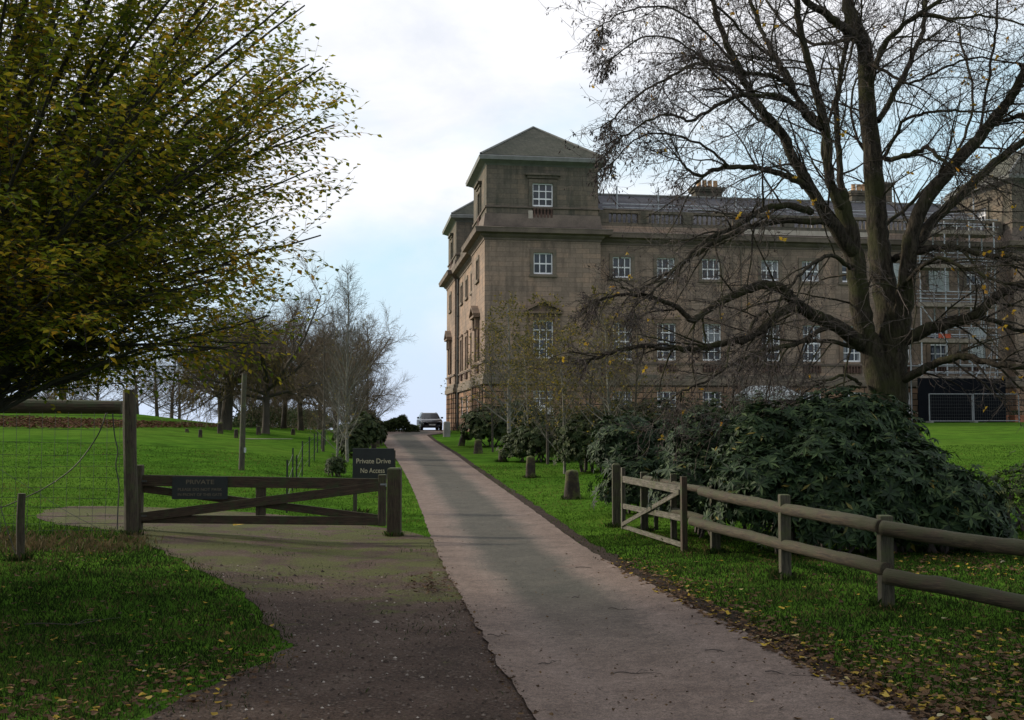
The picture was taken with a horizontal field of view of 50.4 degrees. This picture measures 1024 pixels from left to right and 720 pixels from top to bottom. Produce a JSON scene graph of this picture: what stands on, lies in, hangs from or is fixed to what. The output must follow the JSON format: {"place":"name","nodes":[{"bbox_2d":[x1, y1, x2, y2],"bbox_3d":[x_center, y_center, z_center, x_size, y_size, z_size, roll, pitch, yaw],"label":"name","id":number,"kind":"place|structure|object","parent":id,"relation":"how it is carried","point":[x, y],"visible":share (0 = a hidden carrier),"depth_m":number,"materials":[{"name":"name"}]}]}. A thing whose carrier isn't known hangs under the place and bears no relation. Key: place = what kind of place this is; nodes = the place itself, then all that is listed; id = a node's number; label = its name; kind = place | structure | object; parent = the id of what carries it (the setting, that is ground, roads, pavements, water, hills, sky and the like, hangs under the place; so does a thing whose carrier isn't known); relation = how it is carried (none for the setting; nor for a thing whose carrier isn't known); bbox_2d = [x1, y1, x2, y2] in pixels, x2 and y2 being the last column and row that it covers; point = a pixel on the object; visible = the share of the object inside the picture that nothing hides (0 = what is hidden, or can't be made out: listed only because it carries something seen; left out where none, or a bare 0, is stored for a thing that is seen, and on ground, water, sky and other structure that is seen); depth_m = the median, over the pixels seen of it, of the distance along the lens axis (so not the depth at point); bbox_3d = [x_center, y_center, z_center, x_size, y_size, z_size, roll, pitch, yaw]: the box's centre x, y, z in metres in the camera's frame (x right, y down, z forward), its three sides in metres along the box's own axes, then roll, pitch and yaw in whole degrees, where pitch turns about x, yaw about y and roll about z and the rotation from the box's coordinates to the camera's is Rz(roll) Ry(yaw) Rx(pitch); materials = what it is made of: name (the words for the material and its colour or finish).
{"place":"outdoors","nodes":[
{"label":"outdoors","id":0,"kind":"place"},
{"bbox_2d":[36,506,536,719],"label":"gravel track","id":1,"kind":"structure","parent":0,"point":[353,545],"depth_m":11.98,"materials":[{"name":"gravel"}]},
{"bbox_2d":[118,563,529,719],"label":"pebbles","id":2,"kind":"object","parent":1,"relation":"on","point":[494,716],"visible":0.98,"depth_m":9.67,"materials":[{"name":"gravel"}]},
{"bbox_2d":[405,572,457,600],"bbox_3d":[-1.102,3.022,14.792,0.719,0.052,3.086,0,-3,-7],"label":"damp debris","id":3,"kind":"object","parent":1,"relation":"on","point":[430,583],"visible":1,"depth_m":14.59,"materials":[{"name":"brown plant"}]},
{"bbox_2d":[0,413,1023,719],"bbox_3d":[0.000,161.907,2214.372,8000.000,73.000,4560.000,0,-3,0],"label":"ground","id":4,"kind":"structure","parent":0,"point":[280,443],"depth_m":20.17,"materials":[{"name":"green plant"}]},
{"bbox_2d":[16,493,25,559],"bbox_3d":[-7.257,2.539,16.065,0.129,1.134,0.124,0,-3,0],"label":"short fence post","id":5,"kind":"object","parent":4,"relation":"on","point":[20,526],"visible":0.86,"depth_m":16.03,"materials":[{"name":"brown wood"}]},
{"bbox_2d":[32,347,117,399],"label":"willow tree","id":6,"kind":"object","parent":4,"relation":"on","point":[54,395],"visible":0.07,"depth_m":67.71,"materials":[{"name":"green plant"}]},
{"bbox_2d":[0,525,163,555],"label":"rough grass","id":7,"kind":"structure","parent":4,"relation":"on","point":[40,543],"depth_m":17.74,"materials":[{"name":"plant"}]},
{"bbox_2d":[70,357,130,400],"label":"bare tree","id":8,"kind":"object","parent":4,"relation":"on","point":[98,395],"visible":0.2,"depth_m":139.60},
{"bbox_2d":[0,415,217,427],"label":"leaf drift","id":9,"kind":"object","parent":4,"relation":"on","point":[49,422],"visible":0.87,"depth_m":56.34,"materials":[{"name":"plant"}]},
{"bbox_2d":[123,390,138,534],"bbox_3d":[-6.906,1.922,19.708,0.321,2.762,0.254,0,-3,0],"label":"tall fence post","id":10,"kind":"object","parent":4,"relation":"on","point":[131,514],"visible":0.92,"depth_m":19.62,"materials":[{"name":"brown wood"}]},
{"bbox_2d":[0,412,123,532],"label":"wire netting","id":11,"kind":"object","parent":10,"relation":"attached to","point":[66,487],"visible":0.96,"depth_m":19.70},
{"bbox_2d":[2,399,122,413],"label":"fence top beam","id":12,"kind":"structure","parent":10,"relation":"attached to","point":[35,406],"depth_m":20.58,"materials":[{"name":"brown wood"}]},
{"bbox_2d":[106,350,172,413],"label":"bare tree","id":13,"kind":"object","parent":4,"relation":"on","point":[143,397],"visible":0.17,"depth_m":139.50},
{"bbox_2d":[112,352,194,415],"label":"bare tree","id":14,"kind":"object","parent":4,"relation":"on","point":[157,410],"visible":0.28,"depth_m":139.76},
{"bbox_2d":[138,360,210,417],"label":"bare tree","id":15,"kind":"object","parent":4,"relation":"on","point":[172,405],"visible":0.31,"depth_m":140.01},
{"bbox_2d":[146,368,209,418],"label":"bare tree","id":16,"kind":"object","parent":4,"relation":"on","point":[169,407],"visible":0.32,"depth_m":139.27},
{"bbox_2d":[0,0,381,412],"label":"hornbeam tree","id":17,"kind":"object","parent":4,"relation":"on","point":[80,257],"visible":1,"depth_m":10.71,"materials":[{"name":"green plant"}]},
{"bbox_2d":[164,307,304,429],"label":"bare tree","id":18,"kind":"object","parent":4,"relation":"on","point":[220,407],"visible":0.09,"depth_m":74.06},
{"bbox_2d":[169,318,303,429],"bbox_3d":[-15.701,0.872,61.805,7.449,6.873,8.339,1,-4,-23],"label":"willow tree","id":19,"kind":"object","parent":4,"relation":"on","point":[227,420],"visible":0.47,"depth_m":61.18,"materials":[{"name":"brown plant"}]},
{"bbox_2d":[115,244,365,433],"bbox_3d":[-14.679,-0.524,61.348,14.839,11.609,11.510,-2,-4,27],"label":"bare tree","id":20,"kind":"object","parent":4,"relation":"on","point":[286,349],"visible":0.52,"depth_m":60.49,"materials":[{"name":"plant"}]},
{"bbox_2d":[238,374,246,469],"bbox_3d":[-8.991,2.140,36.351,0.255,3.368,0.195,0,-3,0],"label":"wooden pole","id":21,"kind":"object","parent":4,"relation":"on","point":[242,450],"visible":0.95,"depth_m":36.28,"materials":[{"name":"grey wood"}]},
{"bbox_2d":[206,382,303,421],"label":"bare tree","id":22,"kind":"object","parent":4,"relation":"on","point":[236,404],"visible":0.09,"depth_m":138.07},
{"bbox_2d":[137,465,386,529],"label":"field gate","id":23,"kind":"structure","parent":4,"relation":"on","point":[211,488],"depth_m":20.45,"materials":[{"name":"brown wood"}]},
{"bbox_2d":[217,403,332,429],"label":"hedge","id":24,"kind":"object","parent":4,"relation":"on","point":[292,422],"visible":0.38,"depth_m":86.61,"materials":[{"name":"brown plant"}]},
{"bbox_2d":[207,283,364,428],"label":"bare tree","id":25,"kind":"object","parent":4,"relation":"on","point":[283,421],"visible":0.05,"depth_m":82.32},
{"bbox_2d":[286,431,325,512],"bbox_3d":[-7.454,3.679,40.215,0.244,1.866,29.994,0,-3,-8],"label":"stake fence","id":26,"kind":"object","parent":4,"relation":"on","point":[292,470],"visible":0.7,"depth_m":36.03,"materials":[{"name":"wood"}]},
{"bbox_2d":[226,290,391,432],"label":"bare tree","id":27,"kind":"object","parent":4,"relation":"on","point":[300,424],"visible":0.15,"depth_m":78.17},
{"bbox_2d":[285,312,377,451],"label":"young tree","id":28,"kind":"object","parent":4,"relation":"on","point":[323,415],"visible":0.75,"depth_m":49.75,"materials":[{"name":"grey plant"}]},
{"bbox_2d":[306,374,357,455],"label":"young tree","id":29,"kind":"object","parent":4,"relation":"on","point":[337,420],"visible":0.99,"depth_m":40.40,"materials":[{"name":"grey plant"}]},
{"bbox_2d":[324,453,347,476],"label":"shrub","id":30,"kind":"object","parent":4,"relation":"on","point":[336,465],"visible":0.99,"depth_m":36.95,"materials":[{"name":"green plant"}]},
{"bbox_2d":[271,301,414,431],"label":"bare tree","id":31,"kind":"object","parent":4,"relation":"on","point":[377,351],"visible":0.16,"depth_m":76.50,"materials":[{"name":"plant"}]},
{"bbox_2d":[280,327,414,429],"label":"bare tree","id":32,"kind":"object","parent":4,"relation":"on","point":[400,396],"visible":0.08,"depth_m":91.14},
{"bbox_2d":[308,261,387,461],"bbox_3d":[-6.878,0.099,44.452,3.381,8.498,3.313,-1,-3,9],"label":"young tree","id":33,"kind":"object","parent":4,"relation":"on","point":[346,365],"visible":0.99,"depth_m":44.39,"materials":[{"name":"grey plant"}]},
{"bbox_2d":[331,411,380,457],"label":"shrub","id":34,"kind":"object","parent":4,"relation":"on","point":[364,437],"visible":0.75,"depth_m":46.95,"materials":[{"name":"green plant"}]},
{"bbox_2d":[322,320,396,428],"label":"young tree","id":35,"kind":"object","parent":4,"relation":"on","point":[372,399],"visible":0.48,"depth_m":52.36,"materials":[{"name":"grey plant"}]},
{"bbox_2d":[325,313,403,418],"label":"young tree","id":36,"kind":"object","parent":4,"relation":"on","point":[373,359],"visible":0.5,"depth_m":54.91,"materials":[{"name":"grey plant"}]},
{"bbox_2d":[353,448,395,510],"bbox_3d":[-3.329,3.057,26.240,1.023,1.850,0.111,0,-3,-2],"label":"drive sign","id":37,"kind":"object","parent":4,"relation":"on","point":[371,462],"visible":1,"depth_m":26.22,"materials":[{"name":"black paint"}]},
{"bbox_2d":[387,467,401,535],"bbox_3d":[-2.328,2.868,21.545,0.267,1.466,0.267,0,-3,0],"label":"gate post","id":38,"kind":"object","parent":4,"relation":"on","point":[394,499],"visible":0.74,"depth_m":21.42,"materials":[{"name":"brown wood"}]},
{"bbox_2d":[383,414,412,431],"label":"bush","id":39,"kind":"object","parent":4,"relation":"on","point":[401,422],"visible":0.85,"depth_m":80.39,"materials":[{"name":"green plant"}]},
{"bbox_2d":[3,459,918,610],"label":"grass tufts","id":40,"kind":"object","parent":4,"relation":"on","point":[873,602],"visible":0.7,"depth_m":15.99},
{"bbox_2d":[448,321,522,451],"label":"young tree","id":41,"kind":"object","parent":4,"relation":"on","point":[473,382],"visible":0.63,"depth_m":52.12,"materials":[{"name":"yellow plant"}]},
{"bbox_2d":[440,291,555,445],"bbox_3d":[-0.598,0.658,51.125,5.717,7.836,4.653,0,-3,0],"label":"young tree","id":42,"kind":"object","parent":4,"relation":"on","point":[501,346],"visible":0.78,"depth_m":51.11,"materials":[{"name":"brown plant"}]},
{"bbox_2d":[457,400,550,446],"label":"shrub","id":43,"kind":"object","parent":4,"relation":"on","point":[478,426],"visible":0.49,"depth_m":55.51,"materials":[{"name":"green plant"}]},
{"bbox_2d":[0,441,1023,550],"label":"meadow grass","id":44,"kind":"structure","parent":4,"relation":"on","point":[348,496],"depth_m":30.48,"materials":[{"name":"plant"}]},
{"bbox_2d":[0,535,1023,719],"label":"fallen leaves","id":45,"kind":"object","parent":4,"relation":"on","point":[992,714],"visible":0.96,"depth_m":8.92,"materials":[{"name":"brown plant"}]},
{"bbox_2d":[478,334,583,455],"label":"young tree","id":46,"kind":"object","parent":4,"relation":"on","point":[512,380],"visible":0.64,"depth_m":44.87,"materials":[{"name":"yellow plant"}]},
{"bbox_2d":[493,292,593,463],"bbox_3d":[1.429,0.801,43.280,3.956,7.068,4.027,3,-4,-41],"label":"young tree","id":47,"kind":"object","parent":4,"relation":"on","point":[538,322],"visible":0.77,"depth_m":43.05,"materials":[{"name":"brown plant"}]},
{"bbox_2d":[495,404,592,461],"bbox_3d":[1.842,3.106,44.730,5.053,2.598,2.918,0,-3,0],"label":"shrub","id":48,"kind":"object","parent":4,"relation":"on","point":[518,442],"visible":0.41,"depth_m":44.25,"materials":[{"name":"green plant"}]},
{"bbox_2d":[526,335,617,473],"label":"young tree","id":49,"kind":"object","parent":4,"relation":"on","point":[548,405],"visible":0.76,"depth_m":38.04,"materials":[{"name":"yellow plant"}]},
{"bbox_2d":[564,470,580,499],"bbox_3d":[1.613,3.385,29.132,0.474,0.905,0.494,0,-3,0],"label":"staddle stone","id":50,"kind":"object","parent":4,"relation":"on","point":[572,488],"visible":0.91,"depth_m":28.96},
{"bbox_2d":[522,285,638,469],"bbox_3d":[2.417,0.737,39.672,4.678,6.915,5.786,0,-3,0],"label":"young tree","id":51,"kind":"object","parent":4,"relation":"on","point":[579,342],"visible":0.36,"depth_m":39.55,"materials":[{"name":"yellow plant"}]},
{"bbox_2d":[551,399,643,472],"bbox_3d":[3.414,2.667,38.636,4.118,3.033,2.830,0,-3,0],"label":"shrub","id":52,"kind":"object","parent":4,"relation":"on","point":[568,436],"visible":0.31,"depth_m":37.83,"materials":[{"name":"green plant"}]},
{"bbox_2d":[547,313,675,440],"bbox_3d":[3.299,1.226,36.751,4.419,5.674,3.652,0,-3,0],"label":"young tree","id":53,"kind":"object","parent":4,"relation":"on","point":[608,398],"visible":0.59,"depth_m":36.69,"materials":[{"name":"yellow plant"}]},
{"bbox_2d":[612,463,620,526],"bbox_3d":[2.140,2.833,22.354,0.159,1.429,0.159,0,-3,0],"label":"gate post","id":54,"kind":"object","parent":4,"relation":"on","point":[616,492],"visible":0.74,"depth_m":22.28,"materials":[{"name":"brown wood"}]},
{"bbox_2d":[564,280,691,428],"bbox_3d":[3.993,0.657,36.043,4.588,6.668,4.873,0,-3,0],"label":"young tree","id":55,"kind":"object","parent":4,"relation":"on","point":[623,372],"visible":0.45,"depth_m":35.88,"materials":[{"name":"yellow plant"}]},
{"bbox_2d":[586,409,695,514],"bbox_3d":[3.342,2.416,24.866,3.292,2.621,2.408,0,-3,0],"label":"rhododendron bush","id":56,"kind":"object","parent":4,"relation":"on","point":[610,440],"visible":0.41,"depth_m":24.39,"materials":[{"name":"green plant"}]},
{"bbox_2d":[640,472,647,531],"bbox_3d":[2.564,2.813,21.087,0.137,1.280,0.137,0,-3,0],"label":"fence post","id":57,"kind":"object","parent":4,"relation":"on","point":[644,503],"visible":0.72,"depth_m":21.02,"materials":[{"name":"brown wood"}]},
{"bbox_2d":[384,430,927,719],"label":"drive","id":58,"kind":"structure","parent":4,"relation":"on","point":[530,541],"depth_m":10.94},
{"bbox_2d":[417,412,442,429],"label":"parked car","id":59,"kind":"object","parent":58,"relation":"on","point":[429,420],"visible":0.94,"depth_m":90.07,"materials":[{"name":"black paint"}]},
{"bbox_2d":[431,549,552,719],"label":"edge debris","id":60,"kind":"object","parent":58,"relation":"on","point":[513,676],"visible":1,"depth_m":9.50,"materials":[{"name":"brown plant"}]},
{"bbox_2d":[415,472,900,713],"bbox_3d":[-1.319,3.492,29.963,2.534,0.868,45.847,0,-3,-7],"label":"drive debris","id":61,"kind":"object","parent":58,"relation":"on","point":[613,709],"visible":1,"depth_m":8.93,"materials":[{"name":"brown plant"}]},
{"bbox_2d":[670,474,676,539],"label":"fence post","id":62,"kind":"object","parent":4,"relation":"on","point":[673,504],"visible":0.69,"depth_m":18.74,"materials":[{"name":"brown wood"}]},
{"bbox_2d":[621,467,687,551],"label":"wicket gate","id":63,"kind":"structure","parent":62,"relation":"attached to","point":[681,491],"depth_m":18.85,"materials":[{"name":"brown wood"}]},
{"bbox_2d":[642,475,711,491],"bbox_3d":[2.803,2.167,19.029,0.214,0.138,3.994,0,-3,-8],"label":"fence rail","id":64,"kind":"object","parent":62,"relation":"attached to","point":[692,488],"visible":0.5,"depth_m":18.57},
{"bbox_2d":[620,387,740,446],"bbox_3d":[6.104,2.450,37.055,5.742,3.022,2.424,1,-3,-9],"label":"shrub","id":65,"kind":"object","parent":4,"relation":"on","point":[699,407],"visible":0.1,"depth_m":36.68,"materials":[{"name":"green plant"}]},
{"bbox_2d":[646,408,773,537],"bbox_3d":[4.063,2.146,19.885,3.204,2.539,2.567,-1,-3,11],"label":"rhododendron bush","id":66,"kind":"object","parent":4,"relation":"on","point":[702,463],"visible":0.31,"depth_m":19.57,"materials":[{"name":"green plant"}]},
{"bbox_2d":[709,479,720,552],"bbox_3d":[3.203,2.513,17.150,0.142,1.278,0.142,0,-3,0],"label":"fence post","id":67,"kind":"object","parent":4,"relation":"on","point":[715,539],"visible":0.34,"depth_m":17.07,"materials":[{"name":"brown wood"}]},
{"bbox_2d":[439,126,1023,431],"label":"country house","id":68,"kind":"structure","parent":4,"relation":"on","point":[512,227],"depth_m":75.52,"materials":[{"name":"brown stone"}]},
{"bbox_2d":[444,331,451,383],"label":"window","id":69,"kind":"structure","parent":68,"relation":"in","point":[447,336],"depth_m":96.15,"materials":[{"name":"white paint"}]},
{"bbox_2d":[469,306,479,372],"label":"window","id":70,"kind":"structure","parent":68,"relation":"in","point":[474,314],"depth_m":75.63,"materials":[{"name":"white paint"}]},
{"bbox_2d":[529,249,556,276],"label":"window","id":71,"kind":"structure","parent":68,"relation":"in","point":[540,259],"depth_m":73.14,"materials":[{"name":"white paint"}]},
{"bbox_2d":[525,172,560,217],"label":"window","id":72,"kind":"structure","parent":68,"relation":"in","point":[544,195],"depth_m":73.47,"materials":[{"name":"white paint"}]},
{"bbox_2d":[524,300,563,370],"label":"window","id":73,"kind":"structure","parent":68,"relation":"in","point":[537,309],"depth_m":72.77,"materials":[{"name":"white paint"}]},
{"bbox_2d":[609,316,635,371],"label":"window","id":74,"kind":"structure","parent":68,"relation":"in","point":[625,341],"depth_m":74.66,"materials":[{"name":"glass"}]},
{"bbox_2d":[609,253,635,280],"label":"window","id":75,"kind":"structure","parent":68,"relation":"in","point":[628,260],"depth_m":74.97,"materials":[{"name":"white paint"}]},
{"bbox_2d":[653,254,677,281],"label":"window","id":76,"kind":"structure","parent":68,"relation":"in","point":[655,264],"depth_m":75.41,"materials":[{"name":"white paint"}]},
{"bbox_2d":[653,317,680,371],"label":"window","id":77,"kind":"structure","parent":68,"relation":"in","point":[674,320],"depth_m":75.12,"materials":[{"name":"white paint"}]},
{"bbox_2d":[698,255,723,282],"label":"window","id":78,"kind":"structure","parent":68,"relation":"in","point":[712,271],"depth_m":75.89,"materials":[{"name":"white paint"}]},
{"bbox_2d":[698,318,725,371],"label":"window","id":79,"kind":"structure","parent":68,"relation":"in","point":[711,336],"depth_m":75.60,"materials":[{"name":"glass"}]},
{"bbox_2d":[757,257,783,282],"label":"window","id":80,"kind":"structure","parent":68,"relation":"in","point":[773,263],"depth_m":76.52,"materials":[{"name":"white paint"}]},
{"bbox_2d":[758,318,784,372],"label":"window","id":81,"kind":"structure","parent":68,"relation":"in","point":[779,343],"depth_m":76.23,"materials":[{"name":"glass"}]},
{"bbox_2d":[603,186,975,229],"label":"roof edge scaffold","id":82,"kind":"object","parent":68,"relation":"on","point":[637,209],"visible":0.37,"depth_m":77.14,"materials":[{"name":"metal"}]},
{"bbox_2d":[797,319,824,372],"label":"window","id":83,"kind":"structure","parent":68,"relation":"in","point":[814,344],"depth_m":76.64,"materials":[{"name":"white paint"}]},
{"bbox_2d":[798,257,823,283],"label":"window","id":84,"kind":"structure","parent":68,"relation":"in","point":[800,264],"depth_m":76.94,"materials":[{"name":"white paint"}]},
{"bbox_2d":[839,320,861,372],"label":"window","id":85,"kind":"structure","parent":68,"relation":"in","point":[843,351],"depth_m":76.92,"materials":[{"name":"glass"}]},
{"bbox_2d":[928,271,948,290],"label":"window","id":86,"kind":"structure","parent":68,"relation":"attached to","point":[940,283],"depth_m":78.04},
{"bbox_2d":[925,321,951,372],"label":"window","id":87,"kind":"structure","parent":68,"relation":"in","point":[930,348],"depth_m":78.03,"materials":[{"name":"glass"}]},
{"bbox_2d":[677,390,799,425],"bbox_3d":[5.766,2.176,26.232,4.512,2.931,2.798,0,-3,0],"label":"rhododendron bush","id":88,"kind":"object","parent":4,"relation":"on","point":[730,416],"visible":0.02,"depth_m":26.24,"materials":[{"name":"green plant"}]},
{"bbox_2d":[531,0,1023,493],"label":"bare tree","id":89,"kind":"object","parent":4,"relation":"on","point":[883,350],"visible":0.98,"depth_m":19.54,"materials":[{"name":"brown plant"}]},
{"bbox_2d":[778,494,791,579],"bbox_3d":[3.520,2.339,14.040,0.133,1.202,0.133,0,-3,0],"label":"fence post","id":90,"kind":"object","parent":4,"relation":"on","point":[784,527],"visible":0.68,"depth_m":13.98,"materials":[{"name":"grey wood"}]},
{"bbox_2d":[697,487,881,532],"bbox_3d":[3.459,1.925,14.368,0.181,0.186,5.488,1,-3,-10],"label":"fence rail","id":91,"kind":"object","parent":90,"relation":"attached to","point":[861,522],"visible":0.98,"depth_m":13.47,"materials":[{"name":"wood"}]},
{"bbox_2d":[688,516,892,574],"bbox_3d":[3.429,2.387,14.348,0.185,0.180,5.528,1,-3,-12],"label":"fence rail","id":92,"kind":"object","parent":90,"relation":"attached to","point":[859,562],"visible":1,"depth_m":13.51,"materials":[{"name":"wood"}]},
{"bbox_2d":[699,389,939,553],"bbox_3d":[4.880,1.823,17.128,3.898,2.780,3.020,0,-3,0],"label":"rhododendron bush","id":93,"kind":"object","parent":4,"relation":"on","point":[761,459],"visible":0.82,"depth_m":16.18,"materials":[{"name":"green plant"}]},
{"bbox_2d":[785,385,958,544],"bbox_3d":[5.853,1.832,18.192,3.346,2.841,2.018,0,-3,0],"label":"rhododendron bush","id":94,"kind":"object","parent":4,"relation":"on","point":[906,426],"visible":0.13,"depth_m":17.81,"materials":[{"name":"green plant"}]},
{"bbox_2d":[876,515,894,608],"bbox_3d":[4.039,2.237,11.762,0.140,1.112,0.140,0,-3,0],"label":"fence post","id":95,"kind":"object","parent":4,"relation":"on","point":[885,553],"visible":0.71,"depth_m":11.70,"materials":[{"name":"grey wood"}]},
{"bbox_2d":[879,520,1023,556],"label":"fence rail","id":96,"kind":"object","parent":95,"relation":"attached to","point":[1007,546],"visible":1,"depth_m":11.13,"materials":[{"name":"wood"}]},
{"bbox_2d":[882,568,1023,611],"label":"fence rail","id":97,"kind":"object","parent":95,"relation":"attached to","point":[952,588],"visible":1,"depth_m":11.04,"materials":[{"name":"wood"}]},
{"bbox_2d":[823,425,1023,553],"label":"rhododendron bush","id":98,"kind":"object","parent":4,"relation":"on","point":[956,498],"visible":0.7,"depth_m":16.09,"materials":[{"name":"green plant"}]},
{"bbox_2d":[926,394,972,422],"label":"site fence panel","id":99,"kind":"object","parent":4,"relation":"on","point":[956,407],"visible":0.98,"depth_m":73.14,"materials":[{"name":"metal"}]},
{"bbox_2d":[904,218,1001,419],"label":"scaffold tower","id":100,"kind":"structure","parent":4,"relation":"on","point":[935,340],"depth_m":75.82,"materials":[{"name":"metal"}]},
{"bbox_2d":[916,378,1006,422],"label":"hoarding","id":101,"kind":"object","parent":4,"relation":"on","point":[925,388],"visible":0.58,"depth_m":74.72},
{"bbox_2d":[970,393,1019,422],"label":"site fence panel","id":102,"kind":"object","parent":4,"relation":"on","point":[987,417],"visible":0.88,"depth_m":73.58,"materials":[{"name":"metal"}]},
{"bbox_2d":[978,450,1023,530],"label":"shrub","id":103,"kind":"object","parent":4,"relation":"on","point":[1019,493],"visible":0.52,"depth_m":19.69,"materials":[{"name":"green plant"}]},
{"bbox_2d":[0,0,1023,429],"label":"sky","id":104,"kind":"structure","parent":0,"point":[444,83],"materials":[{"name":"white"}]},
{"bbox_2d":[427,432,952,719],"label":"verge soil","id":105,"kind":"structure","parent":0,"point":[555,522],"depth_m":13.71,"materials":[{"name":"soil"}]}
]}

